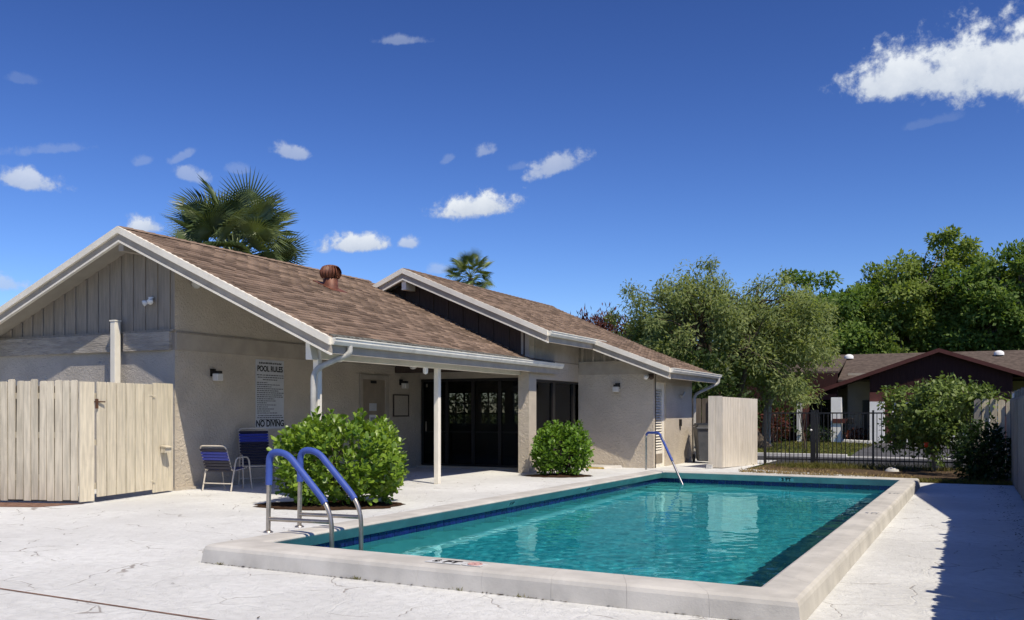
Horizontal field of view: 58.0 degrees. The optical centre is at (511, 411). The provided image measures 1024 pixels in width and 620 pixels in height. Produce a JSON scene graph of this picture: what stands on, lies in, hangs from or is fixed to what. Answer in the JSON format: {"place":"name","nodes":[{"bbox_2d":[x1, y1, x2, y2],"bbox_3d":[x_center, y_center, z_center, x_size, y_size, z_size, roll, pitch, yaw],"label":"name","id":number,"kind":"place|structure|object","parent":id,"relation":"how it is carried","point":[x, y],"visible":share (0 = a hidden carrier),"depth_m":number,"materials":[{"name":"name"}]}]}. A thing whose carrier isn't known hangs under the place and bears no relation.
{"place":"outdoors","nodes":[
{"label":"outdoors","id":0,"kind":"place"},
{"bbox_2d":[0,459,1023,619],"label":"pool deck","id":1,"kind":"structure","parent":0,"point":[932,552],"depth_m":8.30,"materials":[{"name":"white concrete"}]},
{"bbox_2d":[0,502,74,506],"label":"bare strip","id":2,"kind":"object","parent":1,"relation":"on","point":[9,504],"visible":1,"depth_m":13.89,"materials":[{"name":"brown soil"}]},
{"bbox_2d":[0,379,93,501],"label":"wooden fence","id":3,"kind":"object","parent":2,"relation":"on","point":[40,434],"visible":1,"depth_m":14.10,"materials":[{"name":"beige wood"}]},
{"bbox_2d":[94,382,155,496],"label":"wooden gate","id":4,"kind":"structure","parent":3,"relation":"attached to","point":[123,441],"depth_m":14.85,"materials":[{"name":"beige wood"}]},
{"bbox_2d":[0,588,213,619],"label":"expansion joint","id":5,"kind":"object","parent":1,"relation":"on","point":[108,604],"visible":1,"depth_m":6.68,"materials":[{"name":"grey concrete"}]},
{"bbox_2d":[109,320,121,382],"bbox_3d":[-7.214,-0.133,16.787,0.140,3.065,0.150,0,0,26],"label":"post","id":6,"kind":"object","parent":1,"relation":"on","point":[114,350],"visible":0.51,"depth_m":16.74,"materials":[{"name":"beige wood"}]},
{"bbox_2d":[152,383,172,492],"bbox_3d":[-6.011,0.440,15.885,0.020,1.860,0.561,0,0,14],"label":"fence infill","id":7,"kind":"object","parent":1,"relation":"on","point":[162,431],"visible":1,"depth_m":15.86,"materials":[{"name":"beige wood"}]},
{"bbox_2d":[160,445,172,452],"bbox_3d":[-5.921,0.637,15.820,0.135,0.125,0.160,0,0,26],"label":"outlet box","id":8,"kind":"object","parent":7,"relation":"attached to","point":[165,448],"visible":1,"depth_m":15.78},
{"bbox_2d":[200,445,252,491],"bbox_3d":[-5.112,0.994,16.486,0.617,0.820,0.784,0,0,18],"label":"patio chair","id":9,"kind":"object","parent":1,"relation":"on","point":[215,460],"visible":1,"depth_m":16.23,"materials":[{"name":"blue fabric"}]},
{"bbox_2d":[238,428,276,487],"bbox_3d":[-4.816,0.857,17.397,0.617,1.094,0.900,0,0,-24],"label":"patio chair","id":10,"kind":"object","parent":1,"relation":"on","point":[251,443],"visible":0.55,"depth_m":17.62,"materials":[{"name":"blue fabric"}]},
{"bbox_2d":[253,500,403,509],"bbox_3d":[-2.737,1.367,13.828,2.161,0.054,1.705,0,0,26],"label":"soil patch","id":11,"kind":"object","parent":1,"relation":"on","point":[336,505],"visible":0.67,"depth_m":13.52,"materials":[{"name":"brown soil"}]},
{"bbox_2d":[266,406,409,505],"bbox_3d":[-2.611,0.675,13.993,2.072,1.534,1.808,0,0,-2],"label":"clusia bush","id":12,"kind":"object","parent":11,"relation":"on","point":[325,435],"visible":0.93,"depth_m":13.47,"materials":[{"name":"green plant"}]},
{"bbox_2d":[0,226,721,498],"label":"clubhouse","id":13,"kind":"structure","parent":1,"relation":"on","point":[501,381],"depth_m":18.35},
{"bbox_2d":[142,297,153,305],"bbox_3d":[-6.495,-1.974,16.507,0.259,0.172,0.151,0,0,26],"label":"floodlight","id":14,"kind":"object","parent":13,"relation":"attached to","point":[150,300],"visible":1,"depth_m":16.48,"materials":[{"name":"white plastic"}]},
{"bbox_2d":[191,282,200,288],"bbox_3d":[-5.689,-2.327,16.740,0.169,0.204,0.281,0,0,8],"label":"floodlight","id":15,"kind":"object","parent":13,"relation":"attached to","point":[195,285],"visible":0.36,"depth_m":16.65,"materials":[{"name":"white metal"}]},
{"bbox_2d":[210,369,222,380],"bbox_3d":[-5.487,-0.688,17.134,0.199,0.225,0.150,0,0,26],"label":"wall light","id":16,"kind":"object","parent":13,"relation":"attached to","point":[216,375],"visible":1,"depth_m":17.07,"materials":[{"name":"white glass"}]},
{"bbox_2d":[256,359,283,428],"bbox_3d":[-4.873,-0.350,18.587,0.013,1.380,0.830,0,0,26],"label":"rules sign","id":17,"kind":"object","parent":13,"relation":"attached to","point":[269,394],"visible":0.99,"depth_m":18.57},
{"bbox_2d":[313,265,346,292],"bbox_3d":[-3.791,-2.775,19.286,0.520,0.595,0.520,0,0,26],"label":"roof turbine","id":18,"kind":"object","parent":13,"relation":"on","point":[330,275],"visible":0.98,"depth_m":19.14,"materials":[{"name":"brown metal"}]},
{"bbox_2d":[359,374,388,465],"bbox_3d":[-3.257,0.265,21.826,0.049,2.270,1.170,0,0,26],"label":"porch door","id":19,"kind":"structure","parent":13,"relation":"in","point":[373,389],"depth_m":21.80,"materials":[{"name":"beige metal"}]},
{"bbox_2d":[399,379,408,388],"bbox_3d":[-2.674,-0.688,22.838,0.199,0.225,0.150,0,0,26],"label":"wall light","id":20,"kind":"object","parent":13,"relation":"attached to","point":[404,384],"visible":1,"depth_m":22.79,"materials":[{"name":"white metal"}]},
{"bbox_2d":[423,367,427,373],"bbox_3d":[-1.644,-0.775,17.535,0.100,0.130,0.100,0,0,26],"label":"security camera","id":21,"kind":"object","parent":13,"relation":"attached to","point":[425,370],"visible":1,"depth_m":17.50,"materials":[{"name":"white plastic"}]},
{"bbox_2d":[421,378,517,467],"bbox_3d":[-0.968,0.265,23.067,3.000,2.197,0.120,0,0,26],"label":"sliding door","id":22,"kind":"structure","parent":13,"relation":"in","point":[479,416],"depth_m":23.04,"materials":[{"name":"black glass"}]},
{"bbox_2d":[536,379,577,462],"bbox_3d":[1.265,0.250,22.958,0.100,2.020,3.460,0,0,26],"label":"window","id":23,"kind":"structure","parent":13,"relation":"in","point":[556,400],"depth_m":22.61,"materials":[{"name":"black glass"}]},
{"bbox_2d":[612,383,619,391],"bbox_3d":[2.619,-0.608,23.126,0.150,0.225,0.199,0,0,26],"label":"wall light","id":24,"kind":"object","parent":13,"relation":"attached to","point":[616,387],"visible":1,"depth_m":23.05,"materials":[{"name":"white glass"}]},
{"bbox_2d":[643,374,653,379],"bbox_3d":[3.380,-0.864,22.743,0.267,0.152,0.173,0,0,26],"label":"floodlight","id":25,"kind":"object","parent":13,"relation":"attached to","point":[649,376],"visible":1,"depth_m":22.70,"materials":[{"name":"white plastic"}]},
{"bbox_2d":[656,382,663,467],"bbox_3d":[3.673,0.330,23.365,0.120,2.140,0.900,0,0,26],"label":"louvre door","id":26,"kind":"structure","parent":13,"relation":"in","point":[659,386],"depth_m":23.48,"materials":[{"name":"white"}]},
{"bbox_2d":[215,562,528,597],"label":"joint sprouts","id":27,"kind":"object","parent":1,"relation":"on","point":[360,578],"visible":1,"depth_m":7.67,"materials":[{"name":"green plant"}]},
{"bbox_2d":[199,561,735,619],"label":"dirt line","id":28,"kind":"object","parent":1,"relation":"on","point":[443,588],"visible":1,"depth_m":7.12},
{"bbox_2d":[0,482,1023,617],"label":"leaf litter","id":29,"kind":"object","parent":1,"relation":"on","point":[984,496],"visible":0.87,"depth_m":11.79,"materials":[{"name":"brown plant"}]},
{"bbox_2d":[524,473,591,477],"bbox_3d":[1.012,1.367,20.125,1.455,0.054,1.232,0,0,26],"label":"soil patch","id":30,"kind":"object","parent":1,"relation":"on","point":[560,475],"visible":0.88,"depth_m":19.88,"materials":[{"name":"brown soil"}]},
{"bbox_2d":[529,419,594,474],"bbox_3d":[1.106,0.789,20.323,1.455,1.273,1.341,0,0,3],"label":"clusia bush","id":31,"kind":"object","parent":30,"relation":"on","point":[550,437],"visible":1,"depth_m":19.91,"materials":[{"name":"green plant"}]},
{"bbox_2d":[201,470,919,619],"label":"swimming pool","id":32,"kind":"structure","parent":1,"relation":"in","point":[803,586],"depth_m":7.84,"materials":[{"name":"paint"}]},
{"bbox_2d":[263,449,333,547],"bbox_3d":[-2.142,1.038,9.252,0.873,1.325,0.097,0,0,26],"label":"pool grab rail","id":33,"kind":"object","parent":32,"relation":"attached to","point":[304,475],"visible":0.97,"depth_m":9.25,"materials":[{"name":"metal"}]},
{"bbox_2d":[295,447,362,550],"bbox_3d":[-1.926,1.038,9.691,0.873,1.325,0.097,0,0,26],"label":"pool grab rail","id":34,"kind":"object","parent":32,"relation":"attached to","point":[335,473],"visible":0.97,"depth_m":9.67,"materials":[{"name":"metal"}]},
{"bbox_2d":[339,482,885,586],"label":"water","id":35,"kind":"structure","parent":32,"relation":"in","point":[750,535],"depth_m":11.00,"materials":[{"name":"teal liquid"}]},
{"bbox_2d":[645,431,683,484],"bbox_3d":[3.138,0.992,18.967,0.056,1.162,1.459,0,0,-24],"label":"pool handrail","id":36,"kind":"object","parent":32,"relation":"attached to","point":[666,448],"visible":0.98,"depth_m":19.03,"materials":[{"name":"metal"}]},
{"bbox_2d":[692,398,707,458],"bbox_3d":[6.008,0.500,27.281,2.035,1.800,0.075,0,0,26],"label":"wooden fence","id":37,"kind":"object","parent":1,"relation":"on","point":[704,410],"visible":0.08,"depth_m":27.45,"materials":[{"name":"beige wood"}]},
{"bbox_2d":[692,423,707,461],"bbox_3d":[5.278,0.856,25.249,0.600,1.088,0.806,0,0,1],"label":"wheeled bin","id":38,"kind":"object","parent":1,"relation":"on","point":[700,431],"visible":0.53,"depth_m":24.95,"materials":[{"name":"grey plastic"}]},
{"bbox_2d":[706,464,712,468],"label":"concrete block","id":39,"kind":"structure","parent":1,"relation":"on","point":[709,466],"depth_m":22.66,"materials":[{"name":"white concrete"}]},
{"bbox_2d":[708,396,756,467],"bbox_3d":[5.821,0.508,23.702,0.339,1.796,2.464,0,0,42],"label":"board screen","id":40,"kind":"object","parent":1,"relation":"on","point":[732,431],"visible":0.98,"depth_m":23.21,"materials":[{"name":"beige wood"}]},
{"bbox_2d":[1010,387,1023,499],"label":"wooden fence","id":41,"kind":"object","parent":1,"relation":"on","point":[1017,432],"visible":0.98,"depth_m":15.96,"materials":[{"name":"beige wood"}]},
{"bbox_2d":[0,0,1023,333],"label":"sky","id":42,"kind":"structure","parent":0,"point":[585,148],"materials":[{"name":"blue"}]},
{"bbox_2d":[746,440,915,468],"bbox_3d":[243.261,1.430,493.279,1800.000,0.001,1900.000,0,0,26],"label":"ground","id":43,"kind":"structure","parent":0,"point":[850,453],"depth_m":35.93,"materials":[{"name":"green plant"}]},
{"bbox_2d":[159,166,311,265],"bbox_3d":[-8.491,-2.936,28.129,5.242,8.873,5.092,0,0,26],"label":"fan palm","id":44,"kind":"object","parent":43,"relation":"on","point":[248,217],"visible":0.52,"depth_m":27.07,"materials":[{"name":"green plant"}]},
{"bbox_2d":[441,247,495,288],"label":"fan palm","id":45,"kind":"object","parent":43,"relation":"on","point":[461,267],"visible":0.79,"depth_m":54.54,"materials":[{"name":"green plant"}]},
{"bbox_2d":[570,303,634,339],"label":"red leaf tree","id":46,"kind":"object","parent":43,"relation":"on","point":[598,321],"visible":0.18,"depth_m":44.63,"materials":[{"name":"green plant"}]},
{"bbox_2d":[615,294,736,359],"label":"broadleaf tree","id":47,"kind":"object","parent":43,"relation":"on","point":[694,322],"depth_m":64.90,"materials":[{"name":"green plant"}]},
{"bbox_2d":[657,334,759,427],"bbox_3d":[6.284,-0.671,34.390,5.988,4.426,3.897,0,0,26],"label":"garden shrub","id":48,"kind":"object","parent":43,"relation":"on","point":[706,356],"visible":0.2,"depth_m":33.55,"materials":[{"name":"green plant"}]},
{"bbox_2d":[603,254,846,447],"bbox_3d":[7.968,-2.184,37.166,8.729,7.629,8.418,0,0,-24],"label":"shade tree","id":49,"kind":"object","parent":43,"relation":"on","point":[687,298],"visible":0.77,"depth_m":35.12,"materials":[{"name":"green plant"}]},
{"bbox_2d":[698,281,841,445],"bbox_3d":[10.556,-1.859,37.822,5.783,6.835,5.414,0,0,26],"label":"shade tree","id":50,"kind":"object","parent":43,"relation":"on","point":[824,351],"visible":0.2,"depth_m":36.60,"materials":[{"name":"green plant"}]},
{"bbox_2d":[757,406,790,442],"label":"garden shrub","id":51,"kind":"object","parent":43,"relation":"on","point":[773,430],"visible":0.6,"depth_m":41.88,"materials":[{"name":"red plant"}]},
{"bbox_2d":[757,399,798,440],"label":"garden shrub","id":52,"kind":"object","parent":43,"relation":"on","point":[763,406],"visible":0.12,"depth_m":43.75,"materials":[{"name":"green plant"}]},
{"bbox_2d":[732,469,870,476],"bbox_3d":[6.549,1.419,20.259,1.348,0.062,4.691,0,0,-38],"label":"slab edge","id":53,"kind":"object","parent":43,"relation":"on","point":[736,471],"visible":0.14,"depth_m":21.09,"materials":[{"name":"grey concrete"}]},
{"bbox_2d":[789,392,814,449],"bbox_3d":[10.773,0.393,34.355,1.014,2.227,1.122,0,0,26],"label":"young tree","id":54,"kind":"object","parent":43,"relation":"on","point":[802,401],"visible":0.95,"depth_m":34.25,"materials":[{"name":"green plant"}]},
{"bbox_2d":[798,424,842,442],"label":"garden shrub","id":55,"kind":"object","parent":43,"relation":"on","point":[821,436],"visible":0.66,"depth_m":42.83,"materials":[{"name":"green plant"}]},
{"bbox_2d":[759,268,912,354],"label":"broadleaf tree","id":56,"kind":"object","parent":43,"relation":"on","point":[858,330],"visible":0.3,"depth_m":56.81,"materials":[{"name":"green plant"}]},
{"bbox_2d":[692,348,1023,443],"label":"maroon house","id":57,"kind":"structure","parent":43,"relation":"on","point":[855,382],"depth_m":42.49,"materials":[{"name":"red"}]},
{"bbox_2d":[809,400,830,427],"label":"window","id":58,"kind":"structure","parent":57,"relation":"in","point":[822,408],"depth_m":43.44,"materials":[{"name":"black glass"}]},
{"bbox_2d":[833,418,853,423],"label":"mailbox","id":59,"kind":"object","parent":57,"relation":"attached to","point":[849,420],"visible":0.88,"depth_m":42.19,"materials":[{"name":"black metal"}]},
{"bbox_2d":[862,400,869,440],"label":"front door","id":60,"kind":"structure","parent":57,"relation":"in","point":[865,403],"depth_m":43.63,"materials":[{"name":"grey wood"}]},
{"bbox_2d":[892,402,997,441],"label":"garage door","id":61,"kind":"structure","parent":57,"relation":"in","point":[898,402],"depth_m":40.64,"materials":[{"name":"white"}]},
{"bbox_2d":[846,426,869,439],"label":"garden shrub","id":62,"kind":"object","parent":43,"relation":"on","point":[858,435],"visible":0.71,"depth_m":42.68,"materials":[{"name":"green plant"}]},
{"bbox_2d":[757,453,1005,460],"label":"kerb","id":63,"kind":"structure","parent":43,"relation":"on","point":[800,455],"depth_m":28.77,"materials":[{"name":"grey concrete"}]},
{"bbox_2d":[841,224,1006,353],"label":"broadleaf tree","id":64,"kind":"object","parent":43,"relation":"on","point":[911,285],"visible":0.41,"depth_m":56.21,"materials":[{"name":"green plant"}]},
{"bbox_2d":[907,238,1023,352],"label":"broadleaf tree","id":65,"kind":"object","parent":43,"relation":"on","point":[989,314],"visible":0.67,"depth_m":53.03,"materials":[{"name":"green plant"}]},
{"bbox_2d":[1003,264,1022,330],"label":"broadleaf tree","id":66,"kind":"object","parent":43,"relation":"on","point":[1016,275],"visible":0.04,"depth_m":54.57,"materials":[{"name":"green plant"}]},
{"bbox_2d":[757,456,967,467],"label":"road","id":67,"kind":"structure","parent":0,"point":[799,461],"depth_m":26.85,"materials":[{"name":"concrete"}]},
{"bbox_2d":[739,464,1013,485],"bbox_3d":[8.516,1.412,20.999,6.300,0.001,5.800,0,0,26],"label":"planting bed","id":68,"kind":"object","parent":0,"point":[946,474],"visible":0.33,"depth_m":21.46,"materials":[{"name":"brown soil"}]},
{"bbox_2d":[762,459,962,472],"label":"weeds","id":69,"kind":"object","parent":68,"relation":"on","point":[826,465],"visible":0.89,"depth_m":22.90,"materials":[{"name":"green plant"}]},
{"bbox_2d":[763,410,966,465],"bbox_3d":[9.207,0.675,23.526,5.496,1.450,0.155,0,0,26],"label":"metal fence","id":70,"kind":"object","parent":68,"relation":"on","point":[813,435],"visible":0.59,"depth_m":24.12,"materials":[{"name":"black metal"}]},
{"bbox_2d":[885,467,898,471],"bbox_3d":[9.030,1.370,21.913,0.313,0.100,0.315,0,0,26],"label":"garden rock","id":71,"kind":"object","parent":68,"relation":"on","point":[891,469],"visible":0.97,"depth_m":21.81,"materials":[{"name":"white stone"}]},
{"bbox_2d":[874,370,997,470],"bbox_3d":[10.206,0.246,22.314,2.371,2.510,2.533,0,0,-18],"label":"flowering shrub","id":72,"kind":"object","parent":68,"relation":"on","point":[919,419],"visible":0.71,"depth_m":21.82,"materials":[{"name":"green plant"}]},
{"bbox_2d":[929,375,1011,453],"bbox_3d":[10.198,0.348,20.123,1.418,2.310,1.788,0,0,-40],"label":"flowering shrub","id":73,"kind":"object","parent":68,"relation":"on","point":[985,392],"visible":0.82,"depth_m":20.02,"materials":[{"name":"green plant"}]},
{"bbox_2d":[948,411,1011,481],"bbox_3d":[9.457,0.744,18.597,1.251,1.518,1.548,0,0,26],"label":"garden shrub","id":74,"kind":"object","parent":68,"relation":"on","point":[981,469],"visible":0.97,"depth_m":18.40,"materials":[{"name":"green plant"}]},
{"bbox_2d":[973,399,1009,475],"bbox_3d":[10.149,0.550,19.463,0.748,1.660,0.110,0,0,26],"label":"wooden fence","id":75,"kind":"object","parent":68,"relation":"on","point":[1001,414],"visible":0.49,"depth_m":19.41,"materials":[{"name":"beige wood"}]},
{"bbox_2d":[851,443,1005,457],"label":"driveway","id":76,"kind":"structure","parent":0,"point":[877,452],"depth_m":31.99,"materials":[{"name":"grey concrete"}]},
{"bbox_2d":[911,475,1012,484],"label":"bed edge grass","id":77,"kind":"structure","parent":0,"point":[958,481],"depth_m":18.12,"materials":[{"name":"green plant"}]}
]}

